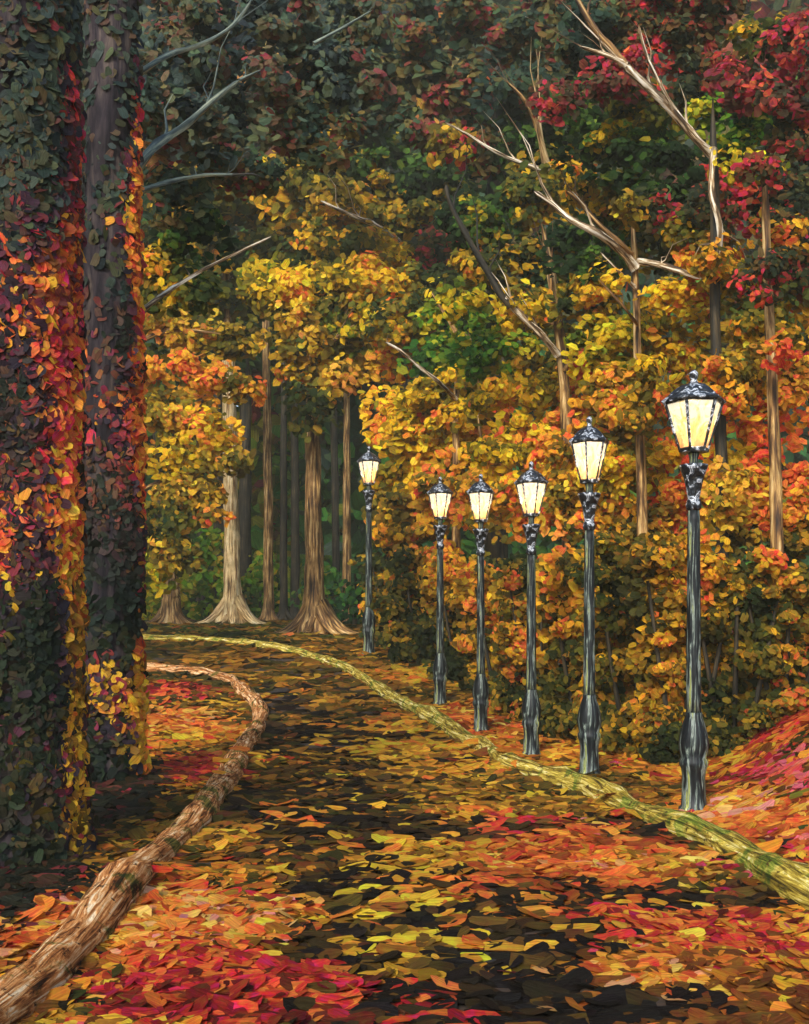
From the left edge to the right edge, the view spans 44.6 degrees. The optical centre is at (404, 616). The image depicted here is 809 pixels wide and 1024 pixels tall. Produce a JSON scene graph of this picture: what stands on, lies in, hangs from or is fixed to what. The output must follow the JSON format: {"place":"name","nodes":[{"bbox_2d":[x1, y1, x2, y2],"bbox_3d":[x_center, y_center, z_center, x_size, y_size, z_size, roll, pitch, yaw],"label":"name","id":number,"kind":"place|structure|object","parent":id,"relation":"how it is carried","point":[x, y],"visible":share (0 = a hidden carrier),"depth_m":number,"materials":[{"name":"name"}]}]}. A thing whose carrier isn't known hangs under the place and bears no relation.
{"place":"outdoors","nodes":[
{"label":"outdoors","id":0,"kind":"place"},
{"bbox_2d":[145,650,693,1020],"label":"path","id":1,"kind":"structure","parent":0,"point":[659,1002],"depth_m":11.94,"materials":[{"name":"black asphalt"}]},
{"bbox_3d":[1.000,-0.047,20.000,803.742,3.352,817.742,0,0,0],"label":"ground","id":2,"kind":"structure","parent":0,"visible":0},
{"bbox_2d":[0,0,100,868],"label":"ivy clad tree","id":3,"kind":"object","parent":2,"relation":"on","point":[47,791],"visible":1,"depth_m":6.28,"materials":[{"name":"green plant"}]},
{"bbox_2d":[0,662,268,1023],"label":"path kerb","id":4,"kind":"structure","parent":2,"relation":"on","point":[113,893],"depth_m":5.27,"materials":[{"name":"brown wood"}]},
{"bbox_2d":[141,553,188,619],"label":"bush","id":5,"kind":"object","parent":2,"relation":"on","point":[153,603],"visible":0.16,"depth_m":33.56,"materials":[{"name":"green plant"}]},
{"bbox_2d":[146,572,193,623],"bbox_3d":[-7.341,-0.495,30.969,1.675,1.819,1.579,0,0,0],"label":"trunk","id":6,"kind":"object","parent":2,"relation":"on","point":[170,609],"visible":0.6,"depth_m":30.72,"materials":[{"name":"brown plant"}]},
{"bbox_2d":[145,308,214,601],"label":"tree","id":7,"kind":"object","parent":2,"relation":"on","point":[153,436],"visible":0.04,"depth_m":37.52,"materials":[{"name":"orange plant"}]},
{"bbox_2d":[141,251,271,597],"bbox_3d":[-5.084,-4.168,23.094,4.029,9.712,3.398,0,0,0],"label":"tree","id":8,"kind":"object","parent":2,"relation":"on","point":[197,492],"visible":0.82,"depth_m":22.01,"materials":[{"name":"yellow plant"}]},
{"bbox_2d":[185,235,234,618],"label":"tree","id":9,"kind":"object","parent":2,"relation":"on","point":[198,599],"visible":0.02,"depth_m":40.88,"materials":[{"name":"green plant"}]},
{"bbox_2d":[179,528,242,620],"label":"bush","id":10,"kind":"object","parent":2,"relation":"on","point":[204,582],"visible":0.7,"depth_m":36.79,"materials":[{"name":"green plant"}]},
{"bbox_2d":[140,162,317,623],"bbox_3d":[-5.257,-6.590,29.968,6.600,14.006,3.776,0,0,-13],"label":"tree","id":11,"kind":"object","parent":2,"relation":"on","point":[232,607],"visible":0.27,"depth_m":30.00,"materials":[{"name":"yellow plant"}]},
{"bbox_2d":[196,275,261,610],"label":"tree","id":12,"kind":"object","parent":2,"relation":"on","point":[242,365],"visible":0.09,"depth_m":38.98,"materials":[{"name":"yellow plant"}]},
{"bbox_2d":[81,0,405,782],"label":"ivy clad tree","id":13,"kind":"object","parent":2,"relation":"on","point":[127,112],"visible":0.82,"depth_m":10.47,"materials":[{"name":"green plant"}]},
{"bbox_2d":[214,254,280,606],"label":"tree","id":14,"kind":"object","parent":2,"relation":"on","point":[244,495],"visible":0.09,"depth_m":39.80,"materials":[{"name":"brown plant"}]},
{"bbox_2d":[241,548,289,617],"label":"bush","id":15,"kind":"object","parent":2,"relation":"on","point":[252,589],"visible":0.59,"depth_m":38.79,"materials":[{"name":"green plant"}]},
{"bbox_2d":[237,188,311,620],"bbox_3d":[-4.436,-7.891,36.102,3.616,16.433,3.009,0,0,0],"label":"tree","id":16,"kind":"object","parent":2,"relation":"on","point":[268,612],"visible":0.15,"depth_m":34.87,"materials":[{"name":"brown plant"}]},
{"bbox_2d":[254,257,311,617],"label":"tree","id":17,"kind":"object","parent":2,"relation":"on","point":[295,567],"visible":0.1,"depth_m":42.84,"materials":[{"name":"brown plant"}]},
{"bbox_2d":[270,255,315,619],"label":"tree","id":18,"kind":"object","parent":2,"relation":"on","point":[283,612],"visible":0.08,"depth_m":37.89,"materials":[{"name":"brown plant"}]},
{"bbox_2d":[289,565,356,613],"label":"bush","id":19,"kind":"object","parent":2,"relation":"on","point":[332,579],"visible":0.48,"depth_m":37.93,"materials":[{"name":"green plant"}]},
{"bbox_2d":[235,216,425,633],"bbox_3d":[-1.832,-4.935,25.392,4.980,11.050,2.675,0,0,0],"label":"tree","id":20,"kind":"object","parent":2,"relation":"on","point":[320,297],"visible":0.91,"depth_m":24.96,"materials":[{"name":"yellow plant"}]},
{"bbox_2d":[303,265,362,599],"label":"tree","id":21,"kind":"object","parent":2,"relation":"on","point":[335,502],"visible":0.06,"depth_m":41.87,"materials":[{"name":"brown plant"}]},
{"bbox_2d":[333,573,364,623],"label":"bush","id":22,"kind":"object","parent":2,"relation":"on","point":[352,597],"visible":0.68,"depth_m":29.85,"materials":[{"name":"green plant"}]},
{"bbox_2d":[328,229,369,620],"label":"tree","id":23,"kind":"object","parent":2,"relation":"on","point":[346,572],"visible":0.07,"depth_m":32.90,"materials":[{"name":"brown plant"}]},
{"bbox_2d":[357,446,380,653],"bbox_3d":[-0.749,-1.375,20.700,0.515,4.384,0.446,0,0,6],"label":"street lamp","id":24,"kind":"object","parent":2,"relation":"on","point":[368,463],"visible":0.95,"depth_m":20.63,"materials":[{"name":"metal"}]},
{"bbox_2d":[249,127,508,545],"bbox_3d":[-0.462,-6.831,27.313,8.016,14.596,4.016,0,0,0],"label":"tree","id":25,"kind":"object","parent":2,"relation":"on","point":[341,198],"visible":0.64,"depth_m":27.62,"materials":[{"name":"yellow plant"}]},
{"bbox_2d":[347,539,422,645],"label":"shrub","id":26,"kind":"object","parent":2,"relation":"on","point":[379,562],"visible":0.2,"depth_m":22.38,"materials":[{"name":"orange plant"}]},
{"bbox_2d":[0,601,808,1023],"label":"fallen leaves","id":27,"kind":"object","parent":2,"relation":"on","point":[284,933],"visible":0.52,"depth_m":5.90,"materials":[{"name":"orange plant"}]},
{"bbox_2d":[370,538,466,663],"bbox_3d":[0.331,-0.288,19.576,2.038,2.494,1.399,0,0,0],"label":"shrub","id":28,"kind":"object","parent":2,"relation":"on","point":[404,566],"visible":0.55,"depth_m":19.35,"materials":[{"name":"green plant"}]},
{"bbox_2d":[357,260,519,622],"bbox_3d":[0.829,-3.904,22.636,4.007,9.522,4.399,0,0,0],"label":"tree","id":29,"kind":"object","parent":2,"relation":"on","point":[430,450],"visible":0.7,"depth_m":22.53,"materials":[{"name":"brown plant"}]},
{"bbox_2d":[427,477,452,704],"bbox_3d":[0.562,-0.394,15.540,0.424,3.611,0.367,0,0,-6],"label":"street lamp","id":30,"kind":"object","parent":2,"relation":"on","point":[440,493],"visible":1,"depth_m":15.48,"materials":[{"name":"metal"}]},
{"bbox_2d":[272,0,613,563],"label":"tree","id":31,"kind":"object","parent":2,"relation":"on","point":[490,140],"visible":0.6,"depth_m":21.31,"materials":[{"name":"green plant"}]},
{"bbox_2d":[77,0,808,618],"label":"woodland","id":32,"kind":"object","parent":2,"relation":"on","point":[761,8],"visible":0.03,"depth_m":45.42,"materials":[{"name":"green plant"}]},
{"bbox_2d":[411,546,505,682],"bbox_3d":[1.110,-0.018,17.863,1.982,2.519,1.433,0,0,0],"label":"shrub","id":33,"kind":"object","parent":2,"relation":"on","point":[425,634],"visible":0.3,"depth_m":17.68,"materials":[{"name":"orange plant"}]},
{"bbox_2d":[142,634,808,910],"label":"path kerb","id":34,"kind":"structure","parent":2,"relation":"on","point":[782,877],"depth_m":8.14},
{"bbox_2d":[467,474,494,731],"bbox_3d":[1.040,-0.172,13.440,0.415,3.534,0.359,0,0,-17],"label":"street lamp","id":35,"kind":"object","parent":2,"relation":"on","point":[480,492],"visible":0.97,"depth_m":13.38,"materials":[{"name":"metal"}]},
{"bbox_2d":[445,560,539,697],"bbox_3d":[1.591,0.216,16.278,1.793,2.398,1.600,0,0,0],"label":"shrub","id":36,"kind":"object","parent":2,"relation":"on","point":[461,643],"visible":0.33,"depth_m":16.36,"materials":[{"name":"orange plant"}]},
{"bbox_2d":[424,146,628,557],"bbox_3d":[2.271,-3.764,17.806,3.821,10.131,3.810,0,0,0],"label":"tree","id":37,"kind":"object","parent":2,"relation":"on","point":[545,447],"visible":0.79,"depth_m":18.34,"materials":[{"name":"yellow plant"}]},
{"bbox_2d":[487,550,574,721],"bbox_3d":[2.078,0.285,14.714,1.554,2.555,1.594,0,0,35],"label":"shrub","id":38,"kind":"object","parent":2,"relation":"on","point":[510,626],"visible":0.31,"depth_m":14.50,"materials":[{"name":"orange plant"}]},
{"bbox_2d":[514,461,548,754],"bbox_3d":[1.459,-0.079,11.349,0.400,3.405,0.346,0,0,11],"label":"street lamp","id":39,"kind":"object","parent":2,"relation":"on","point":[531,484],"visible":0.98,"depth_m":11.30,"materials":[{"name":"metal"}]},
{"bbox_2d":[536,543,628,739],"bbox_3d":[2.384,0.314,12.723,1.555,2.670,1.312,0,0,0],"label":"shrub","id":40,"kind":"object","parent":2,"relation":"on","point":[554,606],"visible":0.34,"depth_m":12.63,"materials":[{"name":"orange plant"}]},
{"bbox_2d":[569,416,609,773],"bbox_3d":[1.859,-0.194,9.920,0.427,3.635,0.370,0,0,-9],"label":"street lamp","id":41,"kind":"object","parent":2,"relation":"on","point":[589,443],"visible":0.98,"depth_m":9.86,"materials":[{"name":"metal"}]},
{"bbox_2d":[564,531,683,753],"bbox_3d":[2.694,0.324,11.578,1.626,2.666,1.326,0,0,9],"label":"shrub","id":42,"kind":"object","parent":2,"relation":"on","point":[611,657],"visible":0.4,"depth_m":11.50,"materials":[{"name":"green plant"}]},
{"bbox_2d":[497,99,755,550],"bbox_3d":[3.325,-2.879,14.987,3.792,9.019,3.239,0,0,7],"label":"tree","id":43,"kind":"object","parent":2,"relation":"on","point":[633,371],"visible":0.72,"depth_m":15.30,"materials":[{"name":"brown plant"}]},
{"bbox_2d":[524,0,805,631],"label":"tree","id":44,"kind":"object","parent":2,"relation":"on","point":[635,32],"visible":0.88,"depth_m":14.45,"materials":[{"name":"red plant"}]},
{"bbox_2d":[608,528,749,763],"bbox_3d":[3.155,0.341,10.951,1.607,2.619,1.237,0,0,-38],"label":"shrub","id":45,"kind":"object","parent":2,"relation":"on","point":[661,701],"visible":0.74,"depth_m":10.74,"materials":[{"name":"orange plant"}]},
{"bbox_2d":[661,370,725,810],"bbox_3d":[2.311,-0.193,7.880,0.520,3.546,0.451,0,0,0],"label":"street lamp","id":46,"kind":"object","parent":2,"relation":"on","point":[693,407],"visible":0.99,"depth_m":7.82,"materials":[{"name":"metal"}]},
{"bbox_2d":[668,542,797,756],"bbox_3d":[3.728,0.373,10.894,1.629,2.370,1.214,0,0,-17],"label":"shrub","id":47,"kind":"object","parent":2,"relation":"on","point":[721,722],"visible":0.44,"depth_m":10.65,"materials":[{"name":"orange plant"}]},
{"bbox_2d":[700,2,808,567],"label":"tree","id":48,"kind":"object","parent":2,"relation":"on","point":[774,352],"visible":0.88,"depth_m":12.90,"materials":[{"name":"brown plant"}]},
{"bbox_2d":[720,559,808,725],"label":"shrub","id":49,"kind":"object","parent":2,"relation":"on","point":[756,661],"visible":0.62,"depth_m":10.63,"materials":[{"name":"orange plant"}]},
{"bbox_2d":[763,570,808,690],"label":"shrub","id":50,"kind":"object","parent":2,"relation":"on","point":[801,660],"visible":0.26,"depth_m":10.89,"materials":[{"name":"orange plant"}]}
]}

